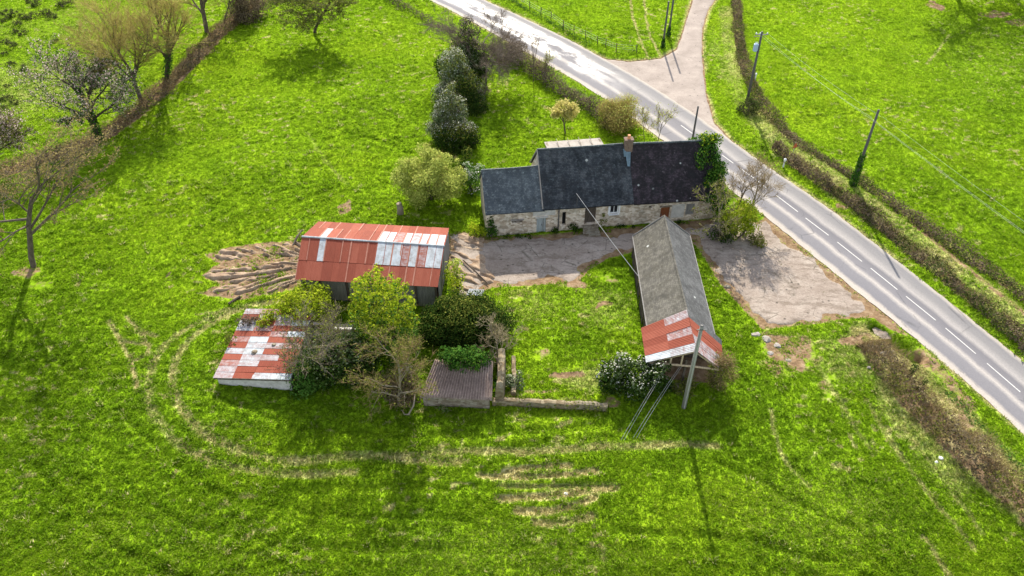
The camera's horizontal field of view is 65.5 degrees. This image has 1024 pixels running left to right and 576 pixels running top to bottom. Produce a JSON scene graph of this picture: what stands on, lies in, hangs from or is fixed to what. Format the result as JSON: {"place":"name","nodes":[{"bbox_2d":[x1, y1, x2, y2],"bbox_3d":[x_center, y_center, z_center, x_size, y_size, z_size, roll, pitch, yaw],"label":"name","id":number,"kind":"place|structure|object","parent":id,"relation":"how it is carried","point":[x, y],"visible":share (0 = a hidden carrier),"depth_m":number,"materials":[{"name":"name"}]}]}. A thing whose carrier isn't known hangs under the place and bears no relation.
{"place":"outdoors","nodes":[
{"label":"outdoors","id":0,"kind":"place"},
{"bbox_2d":[450,233,494,290],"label":"rutted track","id":1,"kind":"structure","parent":0,"point":[478,264],"depth_m":80.33,"materials":[{"name":"soil"}]},
{"bbox_2d":[463,260,488,284],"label":"fallen pole","id":2,"kind":"object","parent":1,"relation":"on","point":[475,271],"visible":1,"depth_m":79.03,"materials":[{"name":"grey wood"}]},
{"bbox_2d":[0,0,1023,575],"bbox_3d":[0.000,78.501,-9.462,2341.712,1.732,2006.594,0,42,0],"label":"ground","id":3,"kind":"structure","parent":0,"point":[796,356],"depth_m":74.08,"materials":[{"name":"green plant"}]},
{"bbox_2d":[0,7,17,17],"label":"scrub tuft","id":4,"kind":"object","parent":3,"relation":"on","point":[3,13],"visible":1,"depth_m":124.09,"materials":[{"name":"green plant"}]},
{"bbox_2d":[0,103,39,168],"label":"tree","id":5,"kind":"object","parent":3,"relation":"on","point":[10,132],"visible":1,"depth_m":88.89,"materials":[{"name":"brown plant"}]},
{"bbox_2d":[23,9,37,19],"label":"scrub tuft","id":6,"kind":"object","parent":3,"relation":"on","point":[29,16],"visible":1,"depth_m":123.75,"materials":[{"name":"green plant"}]},
{"bbox_2d":[29,0,41,6],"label":"scrub tuft","id":7,"kind":"object","parent":3,"relation":"on","point":[33,4],"visible":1,"depth_m":127.27,"materials":[{"name":"green plant"}]},
{"bbox_2d":[36,8,52,16],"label":"scrub tuft","id":8,"kind":"object","parent":3,"relation":"on","point":[48,12],"visible":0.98,"depth_m":124.85,"materials":[{"name":"green plant"}]},
{"bbox_2d":[0,90,122,277],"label":"tree","id":9,"kind":"object","parent":3,"relation":"on","point":[32,200],"visible":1,"depth_m":73.73,"materials":[{"name":"brown plant"}]},
{"bbox_2d":[52,0,73,7],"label":"scrub tuft","id":10,"kind":"object","parent":3,"relation":"on","point":[64,3],"visible":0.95,"depth_m":127.39,"materials":[{"name":"green plant"}]},
{"bbox_2d":[1,30,145,142],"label":"tree","id":11,"kind":"object","parent":3,"relation":"on","point":[91,78],"visible":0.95,"depth_m":94.01,"materials":[{"name":"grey plant"}]},
{"bbox_2d":[51,0,211,103],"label":"tree","id":12,"kind":"object","parent":3,"relation":"on","point":[115,46],"visible":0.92,"depth_m":97.66,"materials":[{"name":"green plant"}]},
{"bbox_2d":[0,0,269,173],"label":"hedge","id":13,"kind":"object","parent":3,"relation":"on","point":[210,36],"visible":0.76,"depth_m":106.64,"materials":[{"name":"plant"}]},
{"bbox_2d":[104,0,202,81],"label":"tree","id":14,"kind":"object","parent":3,"relation":"on","point":[167,56],"visible":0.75,"depth_m":102.02,"materials":[{"name":"green plant"}]},
{"bbox_2d":[178,0,208,32],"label":"tree","id":15,"kind":"object","parent":3,"relation":"on","point":[202,12],"visible":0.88,"depth_m":118.23,"materials":[{"name":"grey plant"}]},
{"bbox_2d":[205,0,232,23],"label":"tree","id":16,"kind":"object","parent":3,"relation":"on","point":[219,4],"visible":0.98,"depth_m":120.24,"materials":[{"name":"green plant"}]},
{"bbox_2d":[222,332,236,345],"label":"shrub","id":17,"kind":"object","parent":3,"relation":"on","point":[227,342],"visible":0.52,"depth_m":70.42,"materials":[{"name":"green plant"}]},
{"bbox_2d":[235,308,256,326],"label":"shrub","id":18,"kind":"object","parent":3,"relation":"on","point":[246,318],"visible":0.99,"depth_m":71.76,"materials":[{"name":"brown plant"}]},
{"bbox_2d":[225,0,270,24],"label":"shrub","id":19,"kind":"object","parent":3,"relation":"on","point":[239,7],"visible":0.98,"depth_m":121.84,"materials":[{"name":"brown plant"}]},
{"bbox_2d":[203,241,300,293],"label":"log pile","id":20,"kind":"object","parent":3,"relation":"on","point":[218,274],"visible":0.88,"depth_m":79.16,"materials":[{"name":"wood"}]},
{"bbox_2d":[213,309,313,390],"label":"tin shed","id":21,"kind":"structure","parent":3,"relation":"on","point":[241,364],"depth_m":68.98,"materials":[{"name":"red metal"}]},
{"bbox_2d":[252,306,277,329],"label":"shrub","id":22,"kind":"object","parent":3,"relation":"on","point":[265,315],"visible":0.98,"depth_m":71.56,"materials":[{"name":"green plant"}]},
{"bbox_2d":[266,279,335,330],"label":"shrub","id":23,"kind":"object","parent":3,"relation":"on","point":[292,301],"visible":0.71,"depth_m":72.31,"materials":[{"name":"green plant"}]},
{"bbox_2d":[285,351,330,400],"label":"shrub","id":24,"kind":"object","parent":3,"relation":"on","point":[302,384],"visible":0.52,"depth_m":67.00,"materials":[{"name":"green plant"}]},
{"bbox_2d":[260,0,358,34],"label":"tree","id":25,"kind":"object","parent":3,"relation":"on","point":[307,4],"visible":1,"depth_m":113.65,"materials":[{"name":"green plant"}]},
{"bbox_2d":[264,289,363,382],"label":"tree","id":26,"kind":"object","parent":3,"relation":"on","point":[329,323],"visible":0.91,"depth_m":65.56,"materials":[{"name":"grey plant"}]},
{"bbox_2d":[313,322,357,339],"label":"ruined wall","id":27,"kind":"structure","parent":3,"relation":"on","point":[351,327],"depth_m":71.37,"materials":[{"name":"stone"}]},
{"bbox_2d":[291,327,385,391],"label":"shrub","id":28,"kind":"object","parent":3,"relation":"on","point":[340,364],"visible":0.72,"depth_m":67.00,"materials":[{"name":"green plant"}]},
{"bbox_2d":[295,221,449,306],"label":"tin barn","id":29,"kind":"structure","parent":3,"relation":"on","point":[337,257],"depth_m":75.36,"materials":[{"name":"red metal"}]},
{"bbox_2d":[345,263,420,366],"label":"leafy tree","id":30,"kind":"object","parent":3,"relation":"on","point":[384,291],"visible":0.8,"depth_m":67.48,"materials":[{"name":"green plant"}]},
{"bbox_2d":[337,317,438,421],"bbox_3d":[-9.726,6.312,63.811,8.392,11.564,7.831,0,42,0],"label":"tree","id":31,"kind":"object","parent":3,"relation":"on","point":[401,358],"visible":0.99,"depth_m":62.61,"materials":[{"name":"brown plant"}]},
{"bbox_2d":[375,363,422,410],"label":"shrub","id":32,"kind":"object","parent":3,"relation":"on","point":[406,379],"visible":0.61,"depth_m":65.90,"materials":[{"name":"brown plant"}]},
{"bbox_2d":[396,202,403,214],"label":"tree stump","id":33,"kind":"object","parent":3,"relation":"on","point":[400,210],"visible":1,"depth_m":85.92,"materials":[{"name":"grey plant"}]},
{"bbox_2d":[402,394,415,414],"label":"fallen branch","id":34,"kind":"object","parent":3,"relation":"on","point":[413,405],"visible":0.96,"depth_m":65.85,"materials":[{"name":"grey wood"}]},
{"bbox_2d":[389,0,449,29],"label":"hedge","id":35,"kind":"object","parent":3,"relation":"on","point":[407,5],"visible":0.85,"depth_m":125.34,"materials":[{"name":"green plant"}]},
{"bbox_2d":[389,142,468,208],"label":"willow tree","id":36,"kind":"object","parent":3,"relation":"on","point":[445,183],"visible":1,"depth_m":84.87,"materials":[{"name":"green plant"}]},
{"bbox_2d":[433,402,453,415],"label":"shrub","id":37,"kind":"object","parent":3,"relation":"on","point":[438,407],"visible":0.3,"depth_m":66.25,"materials":[{"name":"green plant"}]},
{"bbox_2d":[424,77,475,144],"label":"evergreen","id":38,"kind":"object","parent":3,"relation":"on","point":[441,114],"visible":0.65,"depth_m":95.16,"materials":[{"name":"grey plant"}]},
{"bbox_2d":[420,359,492,408],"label":"tiled outhouse","id":39,"kind":"structure","parent":3,"relation":"on","point":[470,388],"depth_m":66.23,"materials":[{"name":"tile"}]},
{"bbox_2d":[436,344,493,373],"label":"shrub","id":40,"kind":"object","parent":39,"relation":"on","point":[455,358],"visible":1,"depth_m":66.42,"materials":[{"name":"green plant"}]},
{"bbox_2d":[430,119,482,155],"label":"shrub","id":41,"kind":"object","parent":3,"relation":"on","point":[458,137],"visible":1,"depth_m":94.48,"materials":[{"name":"green plant"}]},
{"bbox_2d":[430,47,486,107],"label":"evergreen","id":42,"kind":"object","parent":3,"relation":"on","point":[454,67],"visible":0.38,"depth_m":100.56,"materials":[{"name":"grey plant"}]},
{"bbox_2d":[433,43,492,84],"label":"evergreen","id":43,"kind":"object","parent":3,"relation":"on","point":[476,57],"visible":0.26,"depth_m":104.40,"materials":[{"name":"green plant"}]},
{"bbox_2d":[415,286,516,351],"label":"shrub","id":44,"kind":"object","parent":3,"relation":"on","point":[449,320],"visible":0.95,"depth_m":70.26,"materials":[{"name":"green plant"}]},
{"bbox_2d":[445,68,488,116],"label":"shrub","id":45,"kind":"object","parent":3,"relation":"on","point":[463,89],"visible":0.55,"depth_m":100.90,"materials":[{"name":"green plant"}]},
{"bbox_2d":[457,146,479,170],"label":"shrub","id":46,"kind":"object","parent":3,"relation":"on","point":[468,153],"visible":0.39,"depth_m":90.53,"materials":[{"name":"green plant"}]},
{"bbox_2d":[449,12,492,61],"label":"evergreen","id":47,"kind":"object","parent":3,"relation":"on","point":[470,32],"visible":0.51,"depth_m":104.78,"materials":[{"name":"green plant"}]},
{"bbox_2d":[459,161,484,196],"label":"shrub","id":48,"kind":"object","parent":3,"relation":"on","point":[473,177],"visible":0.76,"depth_m":87.93,"materials":[{"name":"green plant"}]},
{"bbox_2d":[414,3,532,95],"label":"tree","id":49,"kind":"object","parent":3,"relation":"on","point":[498,49],"visible":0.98,"depth_m":104.39,"materials":[{"name":"brown plant"}]},
{"bbox_2d":[467,289,483,295],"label":"scrap sheet","id":50,"kind":"object","parent":3,"relation":"on","point":[470,290],"visible":0.58,"depth_m":76.94,"materials":[{"name":"metal"}]},
{"bbox_2d":[468,222,487,237],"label":"shrub","id":51,"kind":"object","parent":3,"relation":"on","point":[475,229],"visible":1,"depth_m":83.20,"materials":[{"name":"green plant"}]},
{"bbox_2d":[473,313,526,364],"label":"bare shrub","id":52,"kind":"object","parent":3,"relation":"on","point":[497,336],"visible":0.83,"depth_m":67.95,"materials":[{"name":"brown plant"}]},
{"bbox_2d":[495,348,505,398],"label":"low stone wall","id":53,"kind":"structure","parent":3,"relation":"on","point":[501,374],"depth_m":66.64,"materials":[{"name":"grey stone"}]},
{"bbox_2d":[485,40,527,63],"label":"shrub","id":54,"kind":"object","parent":3,"relation":"on","point":[511,50],"visible":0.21,"depth_m":112.30,"materials":[{"name":"grey plant"}]},
{"bbox_2d":[511,355,516,395],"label":"cross wall","id":55,"kind":"structure","parent":3,"relation":"on","point":[513,367],"depth_m":68.77,"materials":[{"name":"stone"}]},
{"bbox_2d":[505,370,525,391],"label":"shrub","id":56,"kind":"object","parent":3,"relation":"on","point":[509,382],"visible":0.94,"depth_m":67.75,"materials":[{"name":"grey plant"}]},
{"bbox_2d":[525,30,540,81],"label":"sapling","id":57,"kind":"object","parent":3,"relation":"on","point":[534,45],"visible":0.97,"depth_m":105.98,"materials":[{"name":"grey plant"}]},
{"bbox_2d":[536,50,553,75],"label":"sapling","id":58,"kind":"object","parent":3,"relation":"on","point":[547,57],"visible":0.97,"depth_m":108.53,"materials":[{"name":"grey plant"}]},
{"bbox_2d":[492,397,607,411],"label":"garden wall","id":59,"kind":"structure","parent":3,"relation":"on","point":[538,403],"depth_m":66.25,"materials":[{"name":"stone"}]},
{"bbox_2d":[512,0,590,44],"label":"hedge","id":60,"kind":"object","parent":3,"relation":"on","point":[548,19],"visible":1,"depth_m":122.87,"materials":[{"name":"green plant"}]},
{"bbox_2d":[496,394,607,413],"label":"weeds","id":61,"kind":"object","parent":3,"relation":"on","point":[586,411],"visible":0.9,"depth_m":66.21,"materials":[{"name":"green plant"}]},
{"bbox_2d":[503,43,609,127],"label":"hedge","id":62,"kind":"object","parent":3,"relation":"on","point":[570,93],"visible":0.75,"depth_m":106.38,"materials":[{"name":"green plant"}]},
{"bbox_2d":[546,97,580,133],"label":"tree","id":63,"kind":"object","parent":3,"relation":"on","point":[569,112],"visible":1,"depth_m":96.54,"materials":[{"name":"yellow plant"}]},
{"bbox_2d":[544,136,602,147],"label":"lean to","id":64,"kind":"object","parent":3,"relation":"on","point":[578,142],"visible":0.3,"depth_m":92.02,"materials":[{"name":"metal"}]},
{"bbox_2d":[524,1,636,51],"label":"wire fence","id":65,"kind":"object","parent":3,"relation":"on","point":[579,28],"visible":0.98,"depth_m":118.30,"materials":[{"name":"metal"}]},
{"bbox_2d":[479,134,718,236],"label":"stone house","id":66,"kind":"structure","parent":3,"relation":"on","point":[629,181],"depth_m":83.03,"materials":[{"name":"stone"}]},
{"bbox_2d":[484,216,498,236],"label":"ivy mass","id":67,"kind":"object","parent":66,"relation":"attached to","point":[491,230],"visible":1,"depth_m":82.62,"materials":[{"name":"green plant"}]},
{"bbox_2d":[536,218,545,231],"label":"door","id":68,"kind":"structure","parent":66,"relation":"in","point":[541,225],"depth_m":83.73,"materials":[{"name":"metal"}]},
{"bbox_2d":[584,207,595,221],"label":"door","id":69,"kind":"structure","parent":66,"relation":"in","point":[588,215],"depth_m":83.86,"materials":[{"name":"grey wood"}]},
{"bbox_2d":[576,193,637,275],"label":"service cable","id":70,"kind":"object","parent":66,"relation":"attached to","point":[606,234],"visible":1,"depth_m":77.98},
{"bbox_2d":[608,206,620,215],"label":"window","id":71,"kind":"structure","parent":66,"relation":"in","point":[611,209],"depth_m":83.64,"materials":[{"name":"white paint"}]},
{"bbox_2d":[660,207,669,216],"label":"door","id":72,"kind":"structure","parent":66,"relation":"in","point":[664,211],"depth_m":84.75,"materials":[{"name":"wood"}]},
{"bbox_2d":[686,130,729,221],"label":"ivy mass","id":73,"kind":"object","parent":66,"relation":"attached to","point":[720,170],"visible":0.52,"depth_m":83.77,"materials":[{"name":"green plant"}]},
{"bbox_2d":[599,213,607,229],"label":"weeds","id":74,"kind":"object","parent":3,"relation":"on","point":[604,226],"visible":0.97,"depth_m":83.86,"materials":[{"name":"green plant"}]},
{"bbox_2d":[596,92,648,135],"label":"shrub","id":75,"kind":"object","parent":3,"relation":"on","point":[621,113],"visible":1,"depth_m":98.19,"materials":[{"name":"green plant"}]},
{"bbox_2d":[593,352,674,403],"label":"shrub","id":76,"kind":"object","parent":3,"relation":"on","point":[618,381],"visible":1,"depth_m":66.65,"materials":[{"name":"green plant"}]},
{"bbox_2d":[635,105,656,138],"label":"sapling","id":77,"kind":"object","parent":3,"relation":"on","point":[644,117],"visible":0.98,"depth_m":96.74,"materials":[{"name":"grey plant"}]},
{"bbox_2d":[660,1,669,47],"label":"utility pole","id":78,"kind":"object","parent":3,"relation":"on","point":[663,43],"visible":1,"depth_m":114.93,"materials":[{"name":"brown wood"}]},
{"bbox_2d":[653,101,677,139],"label":"sapling","id":79,"kind":"object","parent":3,"relation":"on","point":[660,115],"visible":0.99,"depth_m":95.05,"materials":[{"name":"grey plant"}]},
{"bbox_2d":[666,0,673,36],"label":"utility pole","id":80,"kind":"object","parent":3,"relation":"on","point":[668,33],"visible":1,"depth_m":117.75,"materials":[{"name":"brown wood"}]},
{"bbox_2d":[449,221,890,338],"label":"yard","id":81,"kind":"structure","parent":3,"relation":"on","point":[775,280],"depth_m":79.98,"materials":[{"name":"beige gravel"}]},
{"bbox_2d":[442,258,466,294],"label":"shrub","id":82,"kind":"object","parent":81,"relation":"on","point":[455,281],"visible":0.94,"depth_m":75.36,"materials":[{"name":"green plant"}]},
{"bbox_2d":[502,232,532,238],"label":"weeds","id":83,"kind":"object","parent":81,"relation":"on","point":[516,235],"visible":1,"depth_m":83.39,"materials":[{"name":"green plant"}]},
{"bbox_2d":[567,223,579,231],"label":"weeds","id":84,"kind":"object","parent":81,"relation":"on","point":[574,227],"visible":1,"depth_m":83.80,"materials":[{"name":"green plant"}]},
{"bbox_2d":[690,174,745,240],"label":"tree","id":85,"kind":"object","parent":81,"relation":"on","point":[718,191],"visible":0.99,"depth_m":80.82,"materials":[{"name":"green plant"}]},
{"bbox_2d":[705,222,734,243],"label":"shrub","id":86,"kind":"object","parent":81,"relation":"on","point":[727,236],"visible":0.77,"depth_m":82.66,"materials":[{"name":"green plant"}]},
{"bbox_2d":[717,197,761,240],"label":"shrub","id":87,"kind":"object","parent":81,"relation":"on","point":[745,209],"visible":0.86,"depth_m":81.83,"materials":[{"name":"green plant"}]},
{"bbox_2d":[748,231,767,248],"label":"shrub","id":88,"kind":"object","parent":81,"relation":"on","point":[760,239],"visible":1,"depth_m":82.07,"materials":[{"name":"green plant"}]},
{"bbox_2d":[631,215,722,386],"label":"slate shed","id":89,"kind":"structure","parent":3,"relation":"on","point":[672,301],"depth_m":71.50,"materials":[{"name":"stone"}]},
{"bbox_2d":[670,373,703,398],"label":"shrub","id":90,"kind":"object","parent":3,"relation":"on","point":[681,387],"visible":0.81,"depth_m":67.43,"materials":[{"name":"green plant"}]},
{"bbox_2d":[681,324,705,408],"bbox_3d":[14.330,6.514,63.393,0.700,9.950,0.413,0,42,0],"label":"utility pole","id":91,"kind":"object","parent":3,"relation":"on","point":[689,380],"visible":1,"depth_m":63.17,"materials":[{"name":"grey wood"}]},
{"bbox_2d":[692,106,698,137],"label":"utility pole","id":92,"kind":"object","parent":3,"relation":"on","point":[693,133],"visible":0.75,"depth_m":93.75,"materials":[{"name":"grey wood"}]},
{"bbox_2d":[701,346,739,392],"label":"shrub","id":93,"kind":"object","parent":3,"relation":"on","point":[725,363],"visible":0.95,"depth_m":66.60,"materials":[{"name":"green plant"}]},
{"bbox_2d":[723,159,772,208],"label":"tree","id":94,"kind":"object","parent":3,"relation":"on","point":[748,186],"visible":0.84,"depth_m":82.45,"materials":[{"name":"grey plant"}]},
{"bbox_2d":[736,96,764,116],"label":"shrub","id":95,"kind":"object","parent":3,"relation":"on","point":[751,104],"visible":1,"depth_m":102.26,"materials":[{"name":"green plant"}]},
{"bbox_2d":[746,31,767,98],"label":"utility pole","id":96,"kind":"object","parent":3,"relation":"on","point":[756,47],"visible":1,"depth_m":99.92,"materials":[{"name":"grey wood"}]},
{"bbox_2d":[730,148,788,219],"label":"tree","id":97,"kind":"object","parent":3,"relation":"on","point":[762,186],"visible":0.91,"depth_m":82.36,"materials":[{"name":"brown plant"}]},
{"bbox_2d":[762,335,770,342],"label":"rubble stone","id":98,"kind":"object","parent":3,"relation":"on","point":[766,339],"visible":1,"depth_m":72.36,"materials":[{"name":"stone"}]},
{"bbox_2d":[849,109,879,186],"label":"utility pole","id":99,"kind":"object","parent":3,"relation":"on","point":[855,177],"visible":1,"depth_m":87.31,"materials":[{"name":"brown wood"}]},
{"bbox_2d":[730,0,1023,302],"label":"hedge","id":100,"kind":"object","parent":3,"relation":"on","point":[776,124],"visible":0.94,"depth_m":90.15,"materials":[{"name":"green plant"}]},
{"bbox_2d":[772,139,1023,355],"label":"hedge","id":101,"kind":"object","parent":3,"relation":"on","point":[871,219],"visible":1,"depth_m":81.82,"materials":[{"name":"green plant"}]},
{"bbox_2d":[908,364,920,382],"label":"shrub","id":102,"kind":"object","parent":3,"relation":"on","point":[915,366],"visible":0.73,"depth_m":67.86,"materials":[{"name":"green plant"}]},
{"bbox_2d":[916,379,928,393],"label":"shrub","id":103,"kind":"object","parent":3,"relation":"on","point":[924,380],"visible":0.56,"depth_m":67.09,"materials":[{"name":"green plant"}]},
{"bbox_2d":[854,333,1023,519],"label":"hedge","id":104,"kind":"object","parent":3,"relation":"on","point":[864,346],"visible":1,"depth_m":63.75,"materials":[{"name":"brown plant"}]},
{"bbox_2d":[944,390,1023,474],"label":"hedge","id":105,"kind":"object","parent":3,"relation":"on","point":[974,415],"visible":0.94,"depth_m":65.03,"materials":[{"name":"brown plant"}]},
{"bbox_2d":[603,0,723,134],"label":"side road","id":106,"kind":"structure","parent":0,"point":[677,76],"depth_m":111.69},
{"bbox_2d":[431,0,1023,433],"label":"road","id":107,"kind":"structure","parent":0,"point":[605,78],"depth_m":82.97,"materials":[{"name":"grey asphalt"}]},
{"bbox_2d":[681,125,1019,391],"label":"road markings","id":108,"kind":"object","parent":107,"relation":"on","point":[886,280],"visible":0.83,"depth_m":77.68,"materials":[{"name":"white paint"}]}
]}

